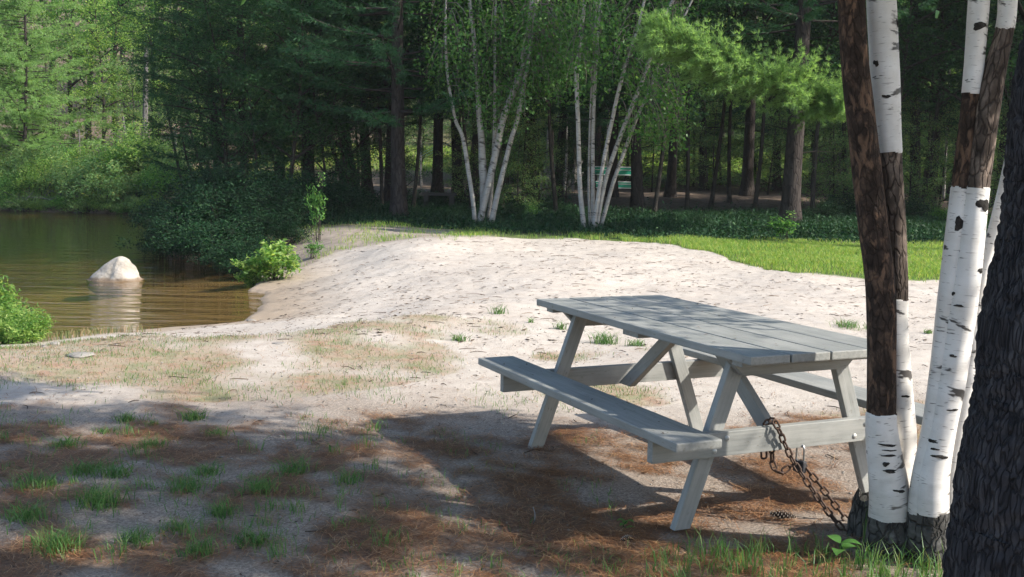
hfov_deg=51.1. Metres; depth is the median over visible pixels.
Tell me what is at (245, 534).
grass tuft
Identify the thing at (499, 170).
sapling
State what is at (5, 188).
shrub
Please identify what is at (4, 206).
shrub
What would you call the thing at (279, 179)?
shrub
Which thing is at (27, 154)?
shrub
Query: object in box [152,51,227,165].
leafy tree
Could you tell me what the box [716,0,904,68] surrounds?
woodland tree
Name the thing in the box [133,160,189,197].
shrub
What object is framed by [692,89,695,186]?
slim trunk
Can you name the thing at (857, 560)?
wispy grass
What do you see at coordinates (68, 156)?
shrub
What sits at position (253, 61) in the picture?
leafy tree
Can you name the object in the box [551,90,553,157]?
slim trunk
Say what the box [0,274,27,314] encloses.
shrub
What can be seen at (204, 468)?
grass tuft
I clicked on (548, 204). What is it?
shrub
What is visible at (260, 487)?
grass tuft
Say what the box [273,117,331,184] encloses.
sapling
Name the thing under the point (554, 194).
woodland tree
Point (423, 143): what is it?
understorey tree
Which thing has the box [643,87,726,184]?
understorey tree
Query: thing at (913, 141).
sapling
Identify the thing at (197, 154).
leaning trunk
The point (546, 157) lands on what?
slim trunk
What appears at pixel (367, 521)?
grass tuft
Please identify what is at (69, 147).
shrub
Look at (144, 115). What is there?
bare trunk
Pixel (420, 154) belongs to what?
slim trunk
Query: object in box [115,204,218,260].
shrub
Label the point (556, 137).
understorey tree
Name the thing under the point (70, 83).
leafy tree
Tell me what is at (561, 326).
grass tuft
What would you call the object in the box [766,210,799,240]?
shrub
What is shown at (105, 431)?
grass tuft
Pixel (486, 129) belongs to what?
understorey tree
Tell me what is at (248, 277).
shrub
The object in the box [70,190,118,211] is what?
shrub
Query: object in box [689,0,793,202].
woodland tree
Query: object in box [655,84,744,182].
understorey tree
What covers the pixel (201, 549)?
grass tuft
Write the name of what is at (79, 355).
stone
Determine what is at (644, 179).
understorey tree
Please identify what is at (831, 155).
sapling
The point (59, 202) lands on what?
shrub
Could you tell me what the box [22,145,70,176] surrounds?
shrub
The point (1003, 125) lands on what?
pine tree
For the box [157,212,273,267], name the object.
shrub
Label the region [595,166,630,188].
park bench
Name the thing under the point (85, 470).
grass tuft
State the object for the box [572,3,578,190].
slim trunk
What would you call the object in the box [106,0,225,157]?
leafy tree
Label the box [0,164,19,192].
shrub
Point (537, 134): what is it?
sapling
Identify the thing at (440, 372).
litter
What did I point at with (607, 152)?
slim trunk
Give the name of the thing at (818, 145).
understorey tree
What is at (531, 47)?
birch clump
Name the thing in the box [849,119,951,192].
understorey tree
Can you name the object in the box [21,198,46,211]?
shrub
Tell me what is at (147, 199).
shrub
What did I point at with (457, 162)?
pine tree
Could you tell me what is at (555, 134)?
understorey tree
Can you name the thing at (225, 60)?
leafy tree
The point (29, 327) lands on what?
shrub
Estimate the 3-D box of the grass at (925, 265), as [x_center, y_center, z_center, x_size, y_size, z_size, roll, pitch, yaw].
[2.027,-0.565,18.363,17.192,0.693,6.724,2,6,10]
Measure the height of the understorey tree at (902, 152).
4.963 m
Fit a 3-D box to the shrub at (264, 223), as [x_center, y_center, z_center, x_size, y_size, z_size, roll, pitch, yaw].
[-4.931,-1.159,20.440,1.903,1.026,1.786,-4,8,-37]
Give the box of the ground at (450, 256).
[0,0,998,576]
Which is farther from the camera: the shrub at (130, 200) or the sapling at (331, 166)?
the shrub at (130, 200)
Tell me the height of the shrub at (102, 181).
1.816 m
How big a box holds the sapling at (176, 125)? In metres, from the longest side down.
6.406 x 3.917 x 3.866 m
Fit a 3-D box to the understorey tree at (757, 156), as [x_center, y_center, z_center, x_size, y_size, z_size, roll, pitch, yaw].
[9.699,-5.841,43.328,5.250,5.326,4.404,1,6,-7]
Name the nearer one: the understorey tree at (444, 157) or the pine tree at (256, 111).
the pine tree at (256, 111)
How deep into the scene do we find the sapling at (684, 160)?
38.68 m
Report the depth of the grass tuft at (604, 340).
9.31 m
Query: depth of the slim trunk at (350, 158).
26.96 m
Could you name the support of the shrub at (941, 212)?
on the ground at (450, 256)
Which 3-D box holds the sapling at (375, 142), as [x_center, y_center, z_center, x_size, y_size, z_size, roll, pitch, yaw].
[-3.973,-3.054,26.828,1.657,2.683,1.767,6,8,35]
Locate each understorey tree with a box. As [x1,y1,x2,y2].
[404,97,462,185]
[405,103,524,179]
[427,110,542,184]
[450,87,557,174]
[461,42,525,153]
[511,101,619,184]
[512,85,587,177]
[517,89,570,184]
[568,71,625,181]
[570,44,662,176]
[581,89,666,181]
[582,114,683,189]
[608,97,646,178]
[641,85,745,187]
[643,84,713,175]
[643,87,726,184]
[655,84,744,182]
[677,105,767,186]
[680,88,742,168]
[697,92,812,188]
[713,90,788,180]
[731,98,850,191]
[755,111,810,165]
[762,106,847,178]
[773,127,836,186]
[805,130,950,191]
[820,122,941,181]
[821,120,853,203]
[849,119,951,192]
[902,56,957,191]
[904,102,1000,193]
[905,67,959,192]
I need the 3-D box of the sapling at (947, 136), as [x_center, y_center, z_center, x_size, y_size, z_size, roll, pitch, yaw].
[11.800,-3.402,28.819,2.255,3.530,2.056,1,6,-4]
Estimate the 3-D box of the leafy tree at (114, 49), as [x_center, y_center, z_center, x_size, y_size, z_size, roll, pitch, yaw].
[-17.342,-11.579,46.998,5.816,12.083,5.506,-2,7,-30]
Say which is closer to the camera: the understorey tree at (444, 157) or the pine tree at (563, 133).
the pine tree at (563, 133)
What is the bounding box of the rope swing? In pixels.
[411,102,426,191]
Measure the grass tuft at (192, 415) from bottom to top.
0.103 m
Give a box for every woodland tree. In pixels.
[323,0,506,209]
[350,0,606,207]
[361,0,544,208]
[440,0,655,212]
[449,0,624,202]
[561,0,774,212]
[598,0,785,210]
[606,0,820,208]
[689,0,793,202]
[690,0,841,211]
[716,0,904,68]
[725,0,915,215]
[750,2,992,209]
[812,0,1017,108]
[813,0,1023,208]
[898,0,1023,111]
[906,0,1023,107]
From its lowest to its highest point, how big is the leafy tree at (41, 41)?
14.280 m
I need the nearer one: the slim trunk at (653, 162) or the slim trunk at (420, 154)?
the slim trunk at (420, 154)
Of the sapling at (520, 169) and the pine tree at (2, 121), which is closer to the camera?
the sapling at (520, 169)
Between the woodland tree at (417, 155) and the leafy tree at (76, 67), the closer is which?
the woodland tree at (417, 155)
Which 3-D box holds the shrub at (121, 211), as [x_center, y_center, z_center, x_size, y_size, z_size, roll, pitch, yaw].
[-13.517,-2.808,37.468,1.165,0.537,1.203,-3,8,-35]
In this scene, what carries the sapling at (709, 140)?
on the ground at (450, 256)
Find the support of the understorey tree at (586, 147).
on the ground at (450, 256)
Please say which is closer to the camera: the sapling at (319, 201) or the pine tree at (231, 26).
the sapling at (319, 201)
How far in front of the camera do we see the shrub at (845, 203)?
26.80 m
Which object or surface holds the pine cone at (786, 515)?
on the pine needles
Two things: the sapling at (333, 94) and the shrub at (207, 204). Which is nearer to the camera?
the shrub at (207, 204)
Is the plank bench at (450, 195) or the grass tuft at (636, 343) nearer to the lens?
the grass tuft at (636, 343)
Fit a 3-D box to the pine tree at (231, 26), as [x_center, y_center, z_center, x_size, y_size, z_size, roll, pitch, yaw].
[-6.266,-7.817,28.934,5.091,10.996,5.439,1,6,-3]
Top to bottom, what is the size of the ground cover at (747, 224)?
1.014 m
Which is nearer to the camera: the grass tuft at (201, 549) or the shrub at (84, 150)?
the grass tuft at (201, 549)
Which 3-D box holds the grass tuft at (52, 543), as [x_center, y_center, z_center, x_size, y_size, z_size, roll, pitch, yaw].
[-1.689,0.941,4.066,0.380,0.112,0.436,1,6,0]
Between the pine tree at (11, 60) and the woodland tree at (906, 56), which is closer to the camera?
the woodland tree at (906, 56)
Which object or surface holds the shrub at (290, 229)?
on the ground at (450, 256)
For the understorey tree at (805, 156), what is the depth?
46.18 m
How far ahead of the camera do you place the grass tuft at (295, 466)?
5.07 m
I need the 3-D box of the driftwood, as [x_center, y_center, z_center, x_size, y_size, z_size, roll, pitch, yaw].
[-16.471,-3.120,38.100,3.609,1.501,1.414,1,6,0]
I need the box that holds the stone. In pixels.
[66,352,94,357]
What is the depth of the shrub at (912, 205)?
26.18 m
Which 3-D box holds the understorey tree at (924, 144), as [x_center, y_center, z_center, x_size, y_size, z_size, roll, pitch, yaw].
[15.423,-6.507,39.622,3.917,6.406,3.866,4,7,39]
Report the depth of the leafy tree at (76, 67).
43.14 m
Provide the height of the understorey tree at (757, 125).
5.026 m
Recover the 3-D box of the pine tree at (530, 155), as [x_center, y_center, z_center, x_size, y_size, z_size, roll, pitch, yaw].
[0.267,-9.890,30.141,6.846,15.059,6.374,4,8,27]
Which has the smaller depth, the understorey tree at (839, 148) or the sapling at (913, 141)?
the sapling at (913, 141)
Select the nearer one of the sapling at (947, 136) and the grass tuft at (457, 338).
the grass tuft at (457, 338)
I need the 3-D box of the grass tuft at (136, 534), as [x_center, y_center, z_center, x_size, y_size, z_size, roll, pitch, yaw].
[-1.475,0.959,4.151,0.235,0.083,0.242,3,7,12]
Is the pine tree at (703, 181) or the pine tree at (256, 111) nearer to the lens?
the pine tree at (256, 111)
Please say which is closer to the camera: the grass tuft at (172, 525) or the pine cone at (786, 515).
the grass tuft at (172, 525)
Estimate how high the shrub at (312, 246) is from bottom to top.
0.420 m
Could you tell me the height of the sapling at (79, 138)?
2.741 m
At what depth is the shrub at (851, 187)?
30.88 m
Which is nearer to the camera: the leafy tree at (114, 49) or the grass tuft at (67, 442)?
the grass tuft at (67, 442)
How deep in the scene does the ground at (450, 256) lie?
7.02 m
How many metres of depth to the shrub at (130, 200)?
37.26 m
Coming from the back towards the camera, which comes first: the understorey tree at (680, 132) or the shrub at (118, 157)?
the understorey tree at (680, 132)
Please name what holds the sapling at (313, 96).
on the ground at (450, 256)
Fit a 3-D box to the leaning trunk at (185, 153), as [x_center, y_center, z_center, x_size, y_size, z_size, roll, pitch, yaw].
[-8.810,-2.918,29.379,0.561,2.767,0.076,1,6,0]
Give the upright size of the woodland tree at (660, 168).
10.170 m
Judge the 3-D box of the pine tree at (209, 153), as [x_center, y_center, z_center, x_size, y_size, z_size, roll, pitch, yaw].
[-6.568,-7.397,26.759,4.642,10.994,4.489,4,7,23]
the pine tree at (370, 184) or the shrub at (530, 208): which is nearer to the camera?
the shrub at (530, 208)
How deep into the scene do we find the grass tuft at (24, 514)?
4.32 m
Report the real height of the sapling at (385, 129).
5.361 m
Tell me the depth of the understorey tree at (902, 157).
41.29 m
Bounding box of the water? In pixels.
[0,210,263,336]
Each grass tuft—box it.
[0,461,72,494]
[1,491,58,534]
[16,512,114,564]
[35,432,94,449]
[57,471,152,515]
[60,456,106,477]
[91,425,116,435]
[92,455,137,482]
[107,410,148,423]
[113,522,158,548]
[130,435,170,450]
[146,419,160,424]
[149,463,227,500]
[154,512,202,537]
[173,405,211,421]
[175,525,226,559]
[179,460,222,478]
[192,489,244,521]
[204,426,232,436]
[208,519,287,550]
[232,469,283,497]
[259,452,330,477]
[327,464,377,487]
[350,509,375,525]
[449,331,471,341]
[483,304,507,313]
[552,320,566,329]
[587,327,622,344]
[625,339,647,346]
[827,317,866,330]
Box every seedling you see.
[618,518,634,528]
[826,534,860,564]
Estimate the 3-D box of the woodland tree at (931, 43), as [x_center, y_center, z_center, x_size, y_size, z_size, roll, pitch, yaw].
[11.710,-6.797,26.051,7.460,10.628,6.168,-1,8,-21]
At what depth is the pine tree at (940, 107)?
30.39 m
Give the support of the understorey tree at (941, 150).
on the ground at (450, 256)
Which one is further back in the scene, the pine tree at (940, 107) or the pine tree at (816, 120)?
the pine tree at (816, 120)
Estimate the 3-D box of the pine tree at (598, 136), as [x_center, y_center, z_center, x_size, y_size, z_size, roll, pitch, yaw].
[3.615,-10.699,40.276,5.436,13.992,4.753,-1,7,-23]
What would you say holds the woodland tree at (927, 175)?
on the ground at (450, 256)
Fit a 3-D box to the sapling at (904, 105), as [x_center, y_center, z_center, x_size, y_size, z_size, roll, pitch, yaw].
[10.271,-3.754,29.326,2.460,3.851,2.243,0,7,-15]
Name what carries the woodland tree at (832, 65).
on the ground at (450, 256)
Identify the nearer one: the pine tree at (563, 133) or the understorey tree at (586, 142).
the pine tree at (563, 133)
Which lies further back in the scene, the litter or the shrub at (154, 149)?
the shrub at (154, 149)
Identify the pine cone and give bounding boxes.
[620,535,635,541]
[770,509,795,519]
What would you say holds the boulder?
in the water
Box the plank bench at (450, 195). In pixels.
[422,192,455,208]
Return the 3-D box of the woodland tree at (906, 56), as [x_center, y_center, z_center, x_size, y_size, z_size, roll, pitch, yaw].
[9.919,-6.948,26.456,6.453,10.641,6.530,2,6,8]
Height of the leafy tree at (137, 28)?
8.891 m
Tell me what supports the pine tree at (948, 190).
on the ground at (450, 256)
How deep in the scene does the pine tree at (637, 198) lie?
28.23 m
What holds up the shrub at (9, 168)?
on the ground at (450, 256)
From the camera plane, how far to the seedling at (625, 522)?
4.46 m
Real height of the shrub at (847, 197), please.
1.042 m
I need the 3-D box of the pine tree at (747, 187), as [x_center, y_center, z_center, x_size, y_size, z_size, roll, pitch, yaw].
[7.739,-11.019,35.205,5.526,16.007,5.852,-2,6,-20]
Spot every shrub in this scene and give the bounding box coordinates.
[0,145,21,174]
[0,148,15,177]
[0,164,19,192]
[0,170,43,203]
[0,197,25,210]
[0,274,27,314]
[0,296,39,344]
[0,303,56,343]
[1,143,47,177]
[3,189,46,210]
[6,153,68,195]
[8,142,47,171]
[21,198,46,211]
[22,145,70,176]
[22,158,111,195]
[29,140,77,172]
[32,194,55,208]
[42,193,83,210]
[43,150,106,181]
[52,141,105,178]
[56,155,138,205]
[63,192,107,213]
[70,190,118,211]
[82,144,142,180]
[87,138,154,178]
[88,116,180,176]
[96,198,121,212]
[97,169,156,201]
[102,193,149,213]
[108,201,139,213]
[109,139,191,174]
[113,225,177,257]
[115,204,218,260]
[121,179,226,242]
[124,190,178,233]
[133,154,269,210]
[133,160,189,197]
[133,192,167,206]
[137,141,203,178]
[151,223,238,263]
[156,172,282,238]
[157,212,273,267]
[177,149,293,217]
[186,236,287,272]
[201,200,302,244]
[213,248,259,280]
[227,171,332,231]
[229,230,300,258]
[229,238,301,281]
[232,268,261,285]
[241,166,325,209]
[265,216,317,244]
[272,164,367,218]
[303,177,385,214]
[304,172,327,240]
[304,237,324,257]
[416,189,455,208]
[497,200,538,218]
[516,202,545,215]
[538,197,570,212]
[664,211,687,221]
[682,210,715,224]
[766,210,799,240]
[802,198,853,219]
[815,189,855,214]
[821,178,854,208]
[825,189,855,207]
[904,192,944,217]
[923,205,947,220]
[939,209,991,223]
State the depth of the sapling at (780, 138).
39.57 m
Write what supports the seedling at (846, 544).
on the ground at (450, 256)
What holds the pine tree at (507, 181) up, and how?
on the ground at (450, 256)
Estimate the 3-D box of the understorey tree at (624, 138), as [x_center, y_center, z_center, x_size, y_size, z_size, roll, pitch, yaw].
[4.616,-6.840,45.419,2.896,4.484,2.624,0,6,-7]
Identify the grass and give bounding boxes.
[0,313,922,439]
[0,317,943,576]
[3,142,951,208]
[254,220,942,281]
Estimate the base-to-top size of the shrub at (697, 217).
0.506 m
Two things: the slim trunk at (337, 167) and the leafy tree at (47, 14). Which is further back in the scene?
the leafy tree at (47, 14)
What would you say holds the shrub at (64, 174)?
on the ground at (450, 256)
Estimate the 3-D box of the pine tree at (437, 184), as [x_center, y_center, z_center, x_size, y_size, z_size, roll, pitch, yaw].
[-2.122,-10.090,30.666,5.504,15.059,5.912,-2,8,-29]
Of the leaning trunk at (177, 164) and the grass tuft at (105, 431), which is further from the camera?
the leaning trunk at (177, 164)
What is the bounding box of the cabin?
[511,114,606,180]
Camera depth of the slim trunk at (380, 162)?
26.30 m
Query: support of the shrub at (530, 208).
on the ground at (450, 256)
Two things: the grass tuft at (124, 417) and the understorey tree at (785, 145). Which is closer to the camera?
the grass tuft at (124, 417)
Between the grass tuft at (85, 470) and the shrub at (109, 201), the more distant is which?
the shrub at (109, 201)
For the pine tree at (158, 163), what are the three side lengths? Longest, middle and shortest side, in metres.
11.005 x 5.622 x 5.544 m
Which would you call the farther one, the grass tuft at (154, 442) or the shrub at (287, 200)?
the shrub at (287, 200)
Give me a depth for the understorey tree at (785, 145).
44.40 m
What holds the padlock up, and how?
hanging from the chain
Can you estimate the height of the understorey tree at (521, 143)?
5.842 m
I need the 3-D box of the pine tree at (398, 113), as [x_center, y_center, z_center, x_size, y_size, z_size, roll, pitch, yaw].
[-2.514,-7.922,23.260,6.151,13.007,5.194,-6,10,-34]
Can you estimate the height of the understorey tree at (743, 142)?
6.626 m
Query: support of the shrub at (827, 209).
on the ground at (450, 256)
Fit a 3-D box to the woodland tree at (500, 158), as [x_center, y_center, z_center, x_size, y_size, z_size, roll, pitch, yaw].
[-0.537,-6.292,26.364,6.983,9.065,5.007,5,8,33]
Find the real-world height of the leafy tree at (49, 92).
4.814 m
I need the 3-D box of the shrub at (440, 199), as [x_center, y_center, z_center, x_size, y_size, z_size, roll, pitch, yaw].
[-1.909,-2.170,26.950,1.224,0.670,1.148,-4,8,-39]
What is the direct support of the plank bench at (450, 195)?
on the ground at (450, 256)
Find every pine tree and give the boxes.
[0,0,124,169]
[0,2,78,158]
[111,0,298,178]
[143,0,332,185]
[183,0,374,179]
[206,0,412,190]
[254,0,431,183]
[260,0,507,220]
[284,0,492,203]
[286,0,448,196]
[356,13,481,198]
[368,1,544,201]
[404,0,572,204]
[426,0,600,202]
[430,1,628,203]
[433,4,570,190]
[501,4,629,196]
[522,0,735,210]
[539,0,665,189]
[540,0,692,196]
[590,0,752,197]
[630,0,938,221]
[650,4,771,190]
[706,8,835,190]
[724,2,766,196]
[757,6,839,190]
[786,2,936,193]
[823,0,1023,209]
[829,0,946,138]
[866,0,1021,210]
[867,5,1004,200]
[904,3,1006,156]
[919,4,1022,206]
[932,0,1022,140]
[942,31,1023,576]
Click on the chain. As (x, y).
(804, 478)
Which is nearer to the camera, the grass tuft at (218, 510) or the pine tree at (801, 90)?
the grass tuft at (218, 510)
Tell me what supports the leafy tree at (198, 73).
on the ground at (450, 256)
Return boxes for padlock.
[793,444,806,472]
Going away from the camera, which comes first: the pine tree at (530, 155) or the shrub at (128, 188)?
the pine tree at (530, 155)
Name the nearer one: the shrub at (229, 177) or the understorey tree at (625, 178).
the shrub at (229, 177)
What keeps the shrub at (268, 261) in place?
on the ground at (450, 256)
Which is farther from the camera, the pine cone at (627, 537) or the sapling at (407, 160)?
the sapling at (407, 160)
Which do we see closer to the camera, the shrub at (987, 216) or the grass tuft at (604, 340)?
the grass tuft at (604, 340)
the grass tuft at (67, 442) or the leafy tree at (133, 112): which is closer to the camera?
the grass tuft at (67, 442)
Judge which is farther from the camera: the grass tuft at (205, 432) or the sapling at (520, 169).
the sapling at (520, 169)
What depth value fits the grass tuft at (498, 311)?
10.71 m
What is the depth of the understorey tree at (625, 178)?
43.38 m
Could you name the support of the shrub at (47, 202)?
on the ground at (450, 256)
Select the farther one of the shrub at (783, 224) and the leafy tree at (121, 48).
the leafy tree at (121, 48)
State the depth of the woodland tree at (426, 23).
24.85 m
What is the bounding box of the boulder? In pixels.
[86,256,144,297]
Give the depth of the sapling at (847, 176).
26.61 m
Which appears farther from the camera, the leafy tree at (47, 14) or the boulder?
the leafy tree at (47, 14)
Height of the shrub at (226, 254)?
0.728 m
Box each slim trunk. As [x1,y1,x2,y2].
[329,139,346,196]
[340,125,359,200]
[378,120,383,206]
[417,36,420,186]
[546,123,548,190]
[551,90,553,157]
[565,122,567,189]
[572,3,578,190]
[605,89,609,190]
[651,97,656,191]
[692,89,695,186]
[942,4,952,198]
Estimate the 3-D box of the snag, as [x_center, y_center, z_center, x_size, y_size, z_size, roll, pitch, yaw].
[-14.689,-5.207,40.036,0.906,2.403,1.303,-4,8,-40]
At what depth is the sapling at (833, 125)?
27.33 m
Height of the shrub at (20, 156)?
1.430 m
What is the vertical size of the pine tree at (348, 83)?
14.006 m
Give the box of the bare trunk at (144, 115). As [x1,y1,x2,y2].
[139,50,147,141]
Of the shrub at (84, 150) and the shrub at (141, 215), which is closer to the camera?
the shrub at (141, 215)
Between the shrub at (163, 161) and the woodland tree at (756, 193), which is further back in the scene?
the shrub at (163, 161)
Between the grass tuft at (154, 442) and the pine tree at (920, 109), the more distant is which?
the pine tree at (920, 109)
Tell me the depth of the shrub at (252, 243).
18.89 m
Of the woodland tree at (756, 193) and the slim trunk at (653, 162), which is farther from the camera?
the slim trunk at (653, 162)
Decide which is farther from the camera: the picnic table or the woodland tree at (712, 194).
the woodland tree at (712, 194)
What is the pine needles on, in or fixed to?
on the ground at (450, 256)
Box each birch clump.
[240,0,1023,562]
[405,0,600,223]
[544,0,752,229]
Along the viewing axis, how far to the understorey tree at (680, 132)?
44.32 m
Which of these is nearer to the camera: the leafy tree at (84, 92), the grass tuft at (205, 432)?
the grass tuft at (205, 432)
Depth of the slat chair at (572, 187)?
37.39 m
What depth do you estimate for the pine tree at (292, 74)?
26.10 m
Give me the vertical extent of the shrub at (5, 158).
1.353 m
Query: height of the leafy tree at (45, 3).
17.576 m
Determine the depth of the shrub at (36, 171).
38.30 m
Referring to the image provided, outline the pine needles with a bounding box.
[0,335,927,576]
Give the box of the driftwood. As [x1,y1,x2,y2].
[1,182,99,213]
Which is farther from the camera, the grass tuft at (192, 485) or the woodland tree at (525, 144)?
the woodland tree at (525, 144)
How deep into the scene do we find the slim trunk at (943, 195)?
38.67 m
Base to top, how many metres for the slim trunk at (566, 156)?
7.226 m
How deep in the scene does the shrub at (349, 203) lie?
24.93 m
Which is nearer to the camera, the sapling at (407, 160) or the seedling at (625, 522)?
the seedling at (625, 522)
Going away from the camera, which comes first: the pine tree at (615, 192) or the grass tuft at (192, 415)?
the grass tuft at (192, 415)
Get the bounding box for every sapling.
[63,129,88,154]
[114,3,249,184]
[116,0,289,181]
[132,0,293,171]
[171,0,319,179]
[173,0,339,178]
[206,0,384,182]
[242,4,384,184]
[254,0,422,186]
[257,0,389,183]
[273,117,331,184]
[315,112,369,187]
[318,17,434,178]
[326,112,388,202]
[373,116,442,205]
[435,97,503,201]
[467,129,533,209]
[487,110,552,208]
[502,100,570,203]
[541,115,601,203]
[554,119,608,199]
[647,101,707,188]
[684,86,743,187]
[734,95,809,194]
[779,117,847,209]
[801,115,852,198]
[818,122,916,211]
[848,94,928,192]
[901,107,951,211]
[908,96,958,212]
[928,103,1006,211]
[990,84,1008,201]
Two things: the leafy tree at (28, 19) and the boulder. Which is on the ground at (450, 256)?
the leafy tree at (28, 19)
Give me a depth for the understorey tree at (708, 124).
43.19 m
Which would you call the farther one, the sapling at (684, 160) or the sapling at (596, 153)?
the sapling at (684, 160)
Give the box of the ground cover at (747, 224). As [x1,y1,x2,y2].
[205,189,990,245]
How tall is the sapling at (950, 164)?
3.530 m
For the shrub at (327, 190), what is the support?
on the ground at (450, 256)
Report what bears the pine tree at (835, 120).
on the ground at (450, 256)
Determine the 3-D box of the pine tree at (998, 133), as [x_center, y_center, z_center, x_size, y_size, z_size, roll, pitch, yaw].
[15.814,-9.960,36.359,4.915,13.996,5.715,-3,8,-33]
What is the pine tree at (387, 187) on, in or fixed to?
on the ground at (450, 256)
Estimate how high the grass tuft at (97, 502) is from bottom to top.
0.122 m
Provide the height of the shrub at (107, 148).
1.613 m
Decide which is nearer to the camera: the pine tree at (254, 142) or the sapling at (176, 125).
the pine tree at (254, 142)
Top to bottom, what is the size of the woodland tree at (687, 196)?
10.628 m
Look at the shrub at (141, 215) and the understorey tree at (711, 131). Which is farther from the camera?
the understorey tree at (711, 131)
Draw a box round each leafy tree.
[0,0,76,138]
[0,0,84,134]
[0,5,49,52]
[1,14,98,150]
[1,57,74,152]
[11,0,107,136]
[27,0,165,148]
[28,0,142,154]
[30,0,161,160]
[54,0,168,144]
[63,0,179,140]
[68,11,171,126]
[91,47,165,146]
[100,0,180,137]
[105,0,198,142]
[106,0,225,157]
[134,1,256,168]
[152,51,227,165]
[172,1,273,130]
[214,19,273,151]
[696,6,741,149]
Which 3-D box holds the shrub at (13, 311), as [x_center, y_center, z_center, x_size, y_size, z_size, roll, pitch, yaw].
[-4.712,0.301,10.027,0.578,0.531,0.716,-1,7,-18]
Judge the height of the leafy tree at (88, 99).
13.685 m
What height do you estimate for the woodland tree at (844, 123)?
11.064 m
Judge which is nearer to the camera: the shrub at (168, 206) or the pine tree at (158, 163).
the shrub at (168, 206)
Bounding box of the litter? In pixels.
[0,238,941,576]
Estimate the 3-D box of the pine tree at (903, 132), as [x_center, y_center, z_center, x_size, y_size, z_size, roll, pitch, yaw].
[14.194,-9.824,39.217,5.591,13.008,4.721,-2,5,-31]
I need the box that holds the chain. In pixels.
[760,417,847,531]
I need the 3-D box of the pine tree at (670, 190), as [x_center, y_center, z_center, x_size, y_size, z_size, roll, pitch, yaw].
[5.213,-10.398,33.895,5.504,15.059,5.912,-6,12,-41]
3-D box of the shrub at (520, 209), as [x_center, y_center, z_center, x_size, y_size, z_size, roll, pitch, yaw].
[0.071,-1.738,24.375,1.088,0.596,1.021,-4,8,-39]
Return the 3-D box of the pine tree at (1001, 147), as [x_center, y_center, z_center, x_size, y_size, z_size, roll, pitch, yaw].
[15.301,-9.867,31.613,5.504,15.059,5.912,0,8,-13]
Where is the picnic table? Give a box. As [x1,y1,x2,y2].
[478,295,924,530]
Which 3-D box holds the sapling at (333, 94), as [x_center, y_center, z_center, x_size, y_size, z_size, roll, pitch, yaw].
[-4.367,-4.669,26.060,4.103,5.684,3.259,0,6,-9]
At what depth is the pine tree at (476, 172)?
29.20 m
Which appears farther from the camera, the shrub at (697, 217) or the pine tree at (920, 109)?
the pine tree at (920, 109)
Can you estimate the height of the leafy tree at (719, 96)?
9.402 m
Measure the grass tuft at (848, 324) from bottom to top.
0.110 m
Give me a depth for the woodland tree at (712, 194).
29.72 m
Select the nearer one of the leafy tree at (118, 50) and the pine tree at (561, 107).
the pine tree at (561, 107)
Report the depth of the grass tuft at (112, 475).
4.94 m
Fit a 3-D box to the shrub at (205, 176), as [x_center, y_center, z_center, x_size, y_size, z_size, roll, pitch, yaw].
[-6.854,-2.148,23.978,2.991,1.738,2.807,-3,8,-32]
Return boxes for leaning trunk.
[166,106,183,187]
[181,136,191,178]
[187,119,205,179]
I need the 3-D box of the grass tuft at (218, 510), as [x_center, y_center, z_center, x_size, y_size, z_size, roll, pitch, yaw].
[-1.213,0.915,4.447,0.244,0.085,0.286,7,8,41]
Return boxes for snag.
[112,117,127,139]
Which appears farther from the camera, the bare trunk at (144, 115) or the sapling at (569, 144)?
the bare trunk at (144, 115)
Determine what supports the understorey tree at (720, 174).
on the ground at (450, 256)
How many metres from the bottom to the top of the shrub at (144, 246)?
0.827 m
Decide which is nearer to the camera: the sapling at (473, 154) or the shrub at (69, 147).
the sapling at (473, 154)
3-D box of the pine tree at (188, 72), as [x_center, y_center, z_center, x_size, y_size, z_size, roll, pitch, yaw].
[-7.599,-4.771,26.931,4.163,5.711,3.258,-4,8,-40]
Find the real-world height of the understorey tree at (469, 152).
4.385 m
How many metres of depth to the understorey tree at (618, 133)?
45.19 m
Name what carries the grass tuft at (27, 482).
on the ground at (450, 256)
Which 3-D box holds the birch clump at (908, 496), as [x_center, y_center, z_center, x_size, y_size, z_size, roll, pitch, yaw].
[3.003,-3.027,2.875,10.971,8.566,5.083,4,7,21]
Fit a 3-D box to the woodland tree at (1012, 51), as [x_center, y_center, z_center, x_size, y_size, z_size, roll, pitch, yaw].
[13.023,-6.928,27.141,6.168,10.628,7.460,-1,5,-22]
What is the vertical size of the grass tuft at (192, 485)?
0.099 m
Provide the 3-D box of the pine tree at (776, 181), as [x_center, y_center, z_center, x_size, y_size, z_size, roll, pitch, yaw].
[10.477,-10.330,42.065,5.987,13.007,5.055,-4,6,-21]
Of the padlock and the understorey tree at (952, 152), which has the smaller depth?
the padlock
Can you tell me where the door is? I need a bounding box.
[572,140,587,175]
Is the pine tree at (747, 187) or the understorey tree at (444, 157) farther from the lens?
the understorey tree at (444, 157)
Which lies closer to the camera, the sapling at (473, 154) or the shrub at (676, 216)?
the shrub at (676, 216)
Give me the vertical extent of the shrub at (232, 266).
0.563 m
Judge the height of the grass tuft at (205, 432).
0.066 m
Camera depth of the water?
18.22 m
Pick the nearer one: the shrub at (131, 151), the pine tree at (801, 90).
the pine tree at (801, 90)
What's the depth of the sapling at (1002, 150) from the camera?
27.74 m

